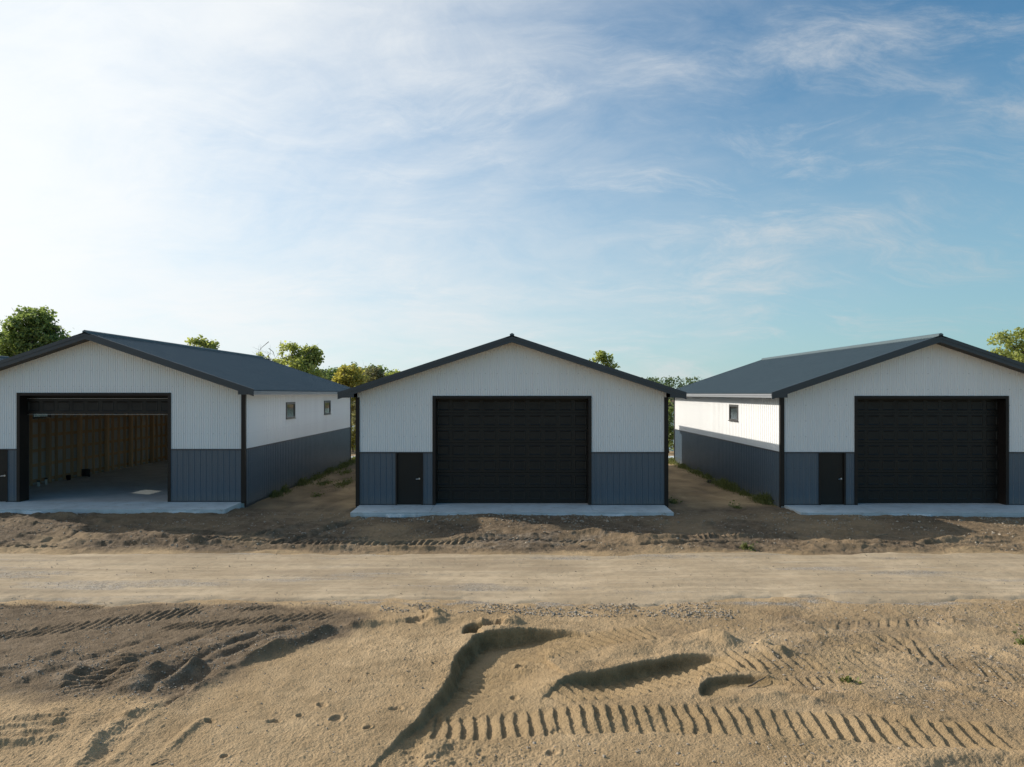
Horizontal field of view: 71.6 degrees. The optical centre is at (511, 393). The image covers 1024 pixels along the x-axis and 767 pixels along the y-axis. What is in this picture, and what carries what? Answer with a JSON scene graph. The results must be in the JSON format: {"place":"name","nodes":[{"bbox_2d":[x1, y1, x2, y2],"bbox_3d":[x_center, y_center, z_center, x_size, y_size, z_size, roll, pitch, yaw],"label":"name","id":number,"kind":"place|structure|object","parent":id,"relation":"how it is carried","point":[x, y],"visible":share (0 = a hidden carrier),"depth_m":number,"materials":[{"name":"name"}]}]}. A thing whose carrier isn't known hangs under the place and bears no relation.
{"place":"outdoors","nodes":[
{"label":"outdoors","id":0,"kind":"place"},
{"bbox_2d":[0,450,1023,766],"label":"ground","id":1,"kind":"structure","parent":0,"point":[510,684],"depth_m":11.96,"materials":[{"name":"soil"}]},
{"bbox_2d":[0,305,70,356],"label":"maple tree","id":2,"kind":"object","parent":1,"relation":"on","point":[33,328],"visible":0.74,"depth_m":61.15,"materials":[{"name":"green plant"}]},
{"bbox_2d":[0,502,241,513],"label":"concrete apron","id":3,"kind":"object","parent":1,"relation":"on","point":[118,507],"visible":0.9,"depth_m":26.66,"materials":[{"name":"grey concrete"}]},
{"bbox_2d":[0,330,350,507],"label":"storage building","id":4,"kind":"structure","parent":1,"relation":"on","point":[122,418],"depth_m":28.42,"materials":[{"name":"white metal"}]},
{"bbox_2d":[0,450,5,501],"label":"entry door","id":5,"kind":"structure","parent":4,"relation":"in","point":[2,452],"depth_m":27.93,"materials":[{"name":"black metal"}]},
{"bbox_2d":[33,415,50,418],"bbox_3d":[-22.307,0.788,33.650,0.105,0.765,1.320,0,0,0],"label":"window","id":6,"kind":"structure","parent":4,"relation":"in","point":[34,416],"depth_m":33.68,"materials":[{"name":"glass"}]},
{"bbox_2d":[81,469,89,476],"bbox_3d":[-21.694,4.030,36.170,0.400,0.431,0.401,0,0,0],"label":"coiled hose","id":7,"kind":"object","parent":4,"relation":"on","point":[85,472],"visible":1,"depth_m":36.02,"materials":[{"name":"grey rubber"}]},
{"bbox_2d":[27,398,167,414],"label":"garage door","id":8,"kind":"structure","parent":4,"relation":"in","point":[35,406],"depth_m":28.32,"materials":[{"name":"black metal"}]},
{"bbox_2d":[286,402,295,418],"bbox_3d":[-10.498,0.805,33.650,0.135,0.800,1.380,0,0,0],"label":"window","id":9,"kind":"structure","parent":4,"relation":"in","point":[290,406],"depth_m":33.67,"materials":[{"name":"grey glass"}]},
{"bbox_2d":[324,401,330,414],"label":"window","id":10,"kind":"structure","parent":4,"relation":"in","point":[327,404],"depth_m":40.42,"materials":[{"name":"grey glass"}]},
{"bbox_2d":[184,334,219,349],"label":"young oak","id":11,"kind":"object","parent":1,"relation":"on","point":[201,342],"visible":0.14,"depth_m":59.90,"materials":[{"name":"green plant"}]},
{"bbox_2d":[256,341,287,365],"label":"bare tree","id":12,"kind":"object","parent":1,"relation":"on","point":[261,353],"visible":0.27,"depth_m":57.79,"materials":[{"name":"green plant"}]},
{"bbox_2d":[269,488,287,498],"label":"weed clump","id":13,"kind":"object","parent":1,"relation":"on","point":[273,494],"visible":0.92,"depth_m":30.96,"materials":[{"name":"green plant"}]},
{"bbox_2d":[280,484,292,493],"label":"weed clump","id":14,"kind":"object","parent":1,"relation":"on","point":[286,489],"visible":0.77,"depth_m":32.38,"materials":[{"name":"green plant"}]},
{"bbox_2d":[276,340,328,378],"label":"young oak","id":15,"kind":"object","parent":1,"relation":"on","point":[303,359],"visible":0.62,"depth_m":55.60,"materials":[{"name":"green plant"}]},
{"bbox_2d":[294,475,310,487],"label":"weed clump","id":16,"kind":"object","parent":1,"relation":"on","point":[301,481],"visible":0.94,"depth_m":34.94,"materials":[{"name":"green plant"}]},
{"bbox_2d":[308,490,323,496],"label":"weed clump","id":17,"kind":"object","parent":1,"relation":"on","point":[318,494],"visible":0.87,"depth_m":31.55,"materials":[{"name":"green plant"}]},
{"bbox_2d":[308,472,334,482],"bbox_3d":[-10.376,4.468,37.881,1.179,0.655,5.640,0,0,0],"label":"weed clump","id":18,"kind":"object","parent":1,"relation":"on","point":[315,477],"visible":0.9,"depth_m":37.36,"materials":[{"name":"green plant"}]},
{"bbox_2d":[311,477,335,486],"bbox_3d":[-9.440,4.527,35.639,1.270,0.546,3.470,0,0,0],"label":"weed clump","id":19,"kind":"object","parent":1,"relation":"on","point":[324,483],"visible":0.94,"depth_m":35.81,"materials":[{"name":"green plant"}]},
{"bbox_2d":[312,366,337,380],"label":"lakeside tree","id":20,"kind":"object","parent":1,"relation":"on","point":[329,372],"visible":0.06,"depth_m":81.01,"materials":[{"name":"green plant"}]},
{"bbox_2d":[320,464,340,475],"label":"weed clump","id":21,"kind":"object","parent":1,"relation":"on","point":[328,470],"visible":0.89,"depth_m":40.18,"materials":[{"name":"green plant"}]},
{"bbox_2d":[325,477,354,489],"bbox_3d":[-8.548,4.567,35.955,1.248,0.668,5.166,0,0,-5],"label":"weed clump","id":22,"kind":"object","parent":1,"relation":"on","point":[345,483],"visible":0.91,"depth_m":35.48,"materials":[{"name":"green plant"}]},
{"bbox_2d":[336,468,353,475],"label":"weed clump","id":23,"kind":"object","parent":1,"relation":"on","point":[345,472],"visible":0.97,"depth_m":40.45,"materials":[{"name":"green plant"}]},
{"bbox_2d":[335,460,355,468],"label":"weed clump","id":24,"kind":"object","parent":1,"relation":"on","point":[344,465],"visible":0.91,"depth_m":43.38,"materials":[{"name":"green plant"}]},
{"bbox_2d":[331,363,369,424],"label":"yellow tree","id":25,"kind":"object","parent":1,"relation":"on","point":[351,377],"visible":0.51,"depth_m":61.61,"materials":[{"name":"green plant"}]},
{"bbox_2d":[349,456,355,462],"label":"weed clump","id":26,"kind":"object","parent":1,"relation":"on","point":[353,458],"visible":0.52,"depth_m":45.93,"materials":[{"name":"green plant"}]},
{"bbox_2d":[335,362,370,435],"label":"lakeside tree","id":27,"kind":"object","parent":1,"relation":"on","point":[360,371],"visible":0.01,"depth_m":84.99,"materials":[{"name":"green plant"}]},
{"bbox_2d":[351,426,355,451],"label":"shrub","id":28,"kind":"object","parent":1,"relation":"on","point":[353,437],"visible":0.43,"depth_m":53.83,"materials":[{"name":"green plant"}]},
{"bbox_2d":[351,401,355,427],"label":"shrub","id":29,"kind":"object","parent":1,"relation":"on","point":[354,413],"visible":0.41,"depth_m":57.85,"materials":[{"name":"green plant"}]},
{"bbox_2d":[361,365,386,382],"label":"brown tree","id":30,"kind":"object","parent":1,"relation":"on","point":[377,373],"visible":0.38,"depth_m":73.61,"materials":[{"name":"green plant"}]},
{"bbox_2d":[364,363,388,376],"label":"lakeside tree","id":31,"kind":"object","parent":1,"relation":"on","point":[385,369],"visible":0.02,"depth_m":87.82,"materials":[{"name":"green plant"}]},
{"bbox_2d":[384,368,399,375],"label":"lakeside tree","id":32,"kind":"object","parent":1,"relation":"on","point":[396,371],"visible":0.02,"depth_m":83.56,"materials":[{"name":"green plant"}]},
{"bbox_2d":[337,333,686,507],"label":"storage building","id":33,"kind":"structure","parent":1,"relation":"on","point":[511,419],"depth_m":27.91,"materials":[{"name":"white metal"}]},
{"bbox_2d":[397,453,420,504],"bbox_3d":[-4.030,3.363,27.920,0.940,2.038,0.140,0,0,0],"label":"entry door","id":34,"kind":"structure","parent":33,"relation":"in","point":[409,464],"depth_m":27.93,"materials":[{"name":"black metal"}]},
{"bbox_2d":[437,399,586,502],"bbox_3d":[0.000,2.281,28.335,6.060,4.190,0.061,0,0,0],"label":"garage door","id":35,"kind":"structure","parent":33,"relation":"in","point":[474,435],"depth_m":28.32,"materials":[{"name":"black metal"}]},
{"bbox_2d":[350,505,673,517],"bbox_3d":[0.001,4.523,27.029,11.962,0.294,1.761,0,0,0],"label":"concrete apron","id":36,"kind":"object","parent":1,"relation":"on","point":[394,511],"visible":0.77,"depth_m":26.70,"materials":[{"name":"grey concrete"}]},
{"bbox_2d":[589,350,620,369],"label":"poplar tree","id":37,"kind":"object","parent":1,"relation":"on","point":[602,357],"visible":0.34,"depth_m":65.78,"materials":[{"name":"green plant"}]},
{"bbox_2d":[668,401,673,452],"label":"shrub","id":38,"kind":"object","parent":1,"relation":"on","point":[670,425],"visible":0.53,"depth_m":53.77,"materials":[{"name":"green plant"}]},
{"bbox_2d":[668,457,679,464],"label":"weed clump","id":39,"kind":"object","parent":1,"relation":"on","point":[671,460],"visible":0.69,"depth_m":45.68,"materials":[{"name":"green plant"}]},
{"bbox_2d":[668,497,682,503],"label":"weed clump","id":40,"kind":"object","parent":1,"relation":"on","point":[673,501],"visible":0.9,"depth_m":29.07,"materials":[{"name":"green plant"}]},
{"bbox_2d":[670,463,690,469],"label":"weed clump","id":41,"kind":"object","parent":1,"relation":"on","point":[682,466],"visible":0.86,"depth_m":42.80,"materials":[{"name":"green plant"}]},
{"bbox_2d":[683,467,702,475],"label":"weed clump","id":42,"kind":"object","parent":1,"relation":"on","point":[693,471],"visible":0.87,"depth_m":39.70,"materials":[{"name":"green plant"}]},
{"bbox_2d":[694,472,713,481],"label":"weed clump","id":43,"kind":"object","parent":1,"relation":"on","point":[707,475],"visible":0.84,"depth_m":37.69,"materials":[{"name":"green plant"}]},
{"bbox_2d":[695,476,730,489],"bbox_3d":[10.334,4.471,34.869,1.449,0.790,4.740,0,0,-3],"label":"weed clump","id":44,"kind":"object","parent":1,"relation":"on","point":[717,482],"visible":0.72,"depth_m":34.60,"materials":[{"name":"green plant"}]},
{"bbox_2d":[718,480,743,492],"bbox_3d":[10.391,4.435,33.187,1.295,0.642,4.481,0,0,0],"label":"weed clump","id":45,"kind":"object","parent":1,"relation":"on","point":[734,487],"visible":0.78,"depth_m":33.16,"materials":[{"name":"green plant"}]},
{"bbox_2d":[728,500,742,508],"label":"weed clump","id":46,"kind":"object","parent":1,"relation":"on","point":[736,506],"visible":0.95,"depth_m":28.05,"materials":[{"name":"green plant"}]},
{"bbox_2d":[733,488,749,497],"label":"weed clump","id":47,"kind":"object","parent":1,"relation":"on","point":[746,493],"visible":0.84,"depth_m":31.65,"materials":[{"name":"green plant"}]},
{"bbox_2d":[739,541,756,551],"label":"weed clump","id":48,"kind":"object","parent":1,"relation":"on","point":[744,546],"visible":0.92,"depth_m":20.73,"materials":[{"name":"green plant"}]},
{"bbox_2d":[743,493,774,505],"bbox_3d":[10.343,4.424,29.766,1.259,0.662,2.878,0,0,0],"label":"weed clump","id":49,"kind":"object","parent":1,"relation":"on","point":[754,497],"visible":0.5,"depth_m":29.72,"materials":[{"name":"green plant"}]},
{"bbox_2d":[753,492,777,506],"bbox_3d":[10.457,4.348,28.894,1.180,0.762,1.985,0,0,0],"label":"weed clump","id":50,"kind":"object","parent":1,"relation":"on","point":[765,498],"visible":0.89,"depth_m":28.89,"materials":[{"name":"green plant"}]},
{"bbox_2d":[674,333,1023,507],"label":"storage building","id":51,"kind":"structure","parent":1,"relation":"on","point":[935,419],"depth_m":28.32,"materials":[{"name":"white metal"}]},
{"bbox_2d":[728,404,738,421],"bbox_3d":[10.558,0.925,33.800,0.135,0.800,1.380,0,0,0],"label":"window","id":52,"kind":"structure","parent":51,"relation":"in","point":[733,409],"depth_m":33.87,"materials":[{"name":"grey glass"}]},
{"bbox_2d":[821,453,843,504],"bbox_3d":[12.569,3.363,27.920,0.910,2.038,0.140,0,0,0],"label":"entry door","id":53,"kind":"structure","parent":51,"relation":"in","point":[831,463],"depth_m":27.93,"materials":[{"name":"black metal"}]},
{"bbox_2d":[858,399,997,502],"bbox_3d":[16.470,2.281,28.335,5.868,4.190,0.061,0,0,0],"label":"garage door","id":54,"kind":"structure","parent":51,"relation":"in","point":[895,435],"depth_m":28.32,"materials":[{"name":"black metal"}]},
{"bbox_2d":[836,662,861,683],"bbox_3d":[5.281,4.527,11.166,0.356,0.434,0.476,0,0,0],"label":"weed clump","id":55,"kind":"object","parent":1,"relation":"on","point":[848,678],"visible":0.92,"depth_m":11.10,"materials":[{"name":"green plant"}]},
{"bbox_2d":[784,505,1023,517],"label":"concrete apron","id":56,"kind":"object","parent":1,"relation":"on","point":[1013,511],"visible":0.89,"depth_m":26.70,"materials":[{"name":"grey concrete"}]},
{"bbox_2d":[987,327,1023,362],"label":"ash tree","id":57,"kind":"object","parent":1,"relation":"on","point":[1017,354],"visible":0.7,"depth_m":57.73,"materials":[{"name":"green plant"}]},
{"bbox_2d":[1012,624,1023,644],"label":"weed clump","id":58,"kind":"object","parent":1,"relation":"on","point":[1019,641],"visible":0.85,"depth_m":12.85,"materials":[{"name":"green plant"}]},
{"bbox_2d":[0,552,1023,606],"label":"road","id":59,"kind":"structure","parent":0,"point":[317,577],"depth_m":17.40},
{"bbox_2d":[0,0,1023,388],"label":"sky","id":60,"kind":"structure","parent":0,"point":[704,189],"materials":[{"name":"blue"}]},
{"bbox_2d":[747,677,765,686],"bbox_3d":[3.835,4.513,11.113,0.468,0.063,0.045,0,0,-35],"label":"stick","id":61,"kind":"object","parent":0,"point":[754,683],"visible":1,"depth_m":11.08,"materials":[{"name":"brown wood"}]},
{"bbox_3d":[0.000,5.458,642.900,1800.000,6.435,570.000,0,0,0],"label":"hills","id":62,"kind":"structure","parent":0,"visible":0},
{"bbox_2d":[642,376,699,406],"bbox_3d":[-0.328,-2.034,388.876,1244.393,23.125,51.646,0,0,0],"label":"wood","id":63,"kind":"object","parent":62,"relation":"on","point":[666,381],"visible":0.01,"depth_m":374.86,"materials":[{"name":"green plant"}]}
]}

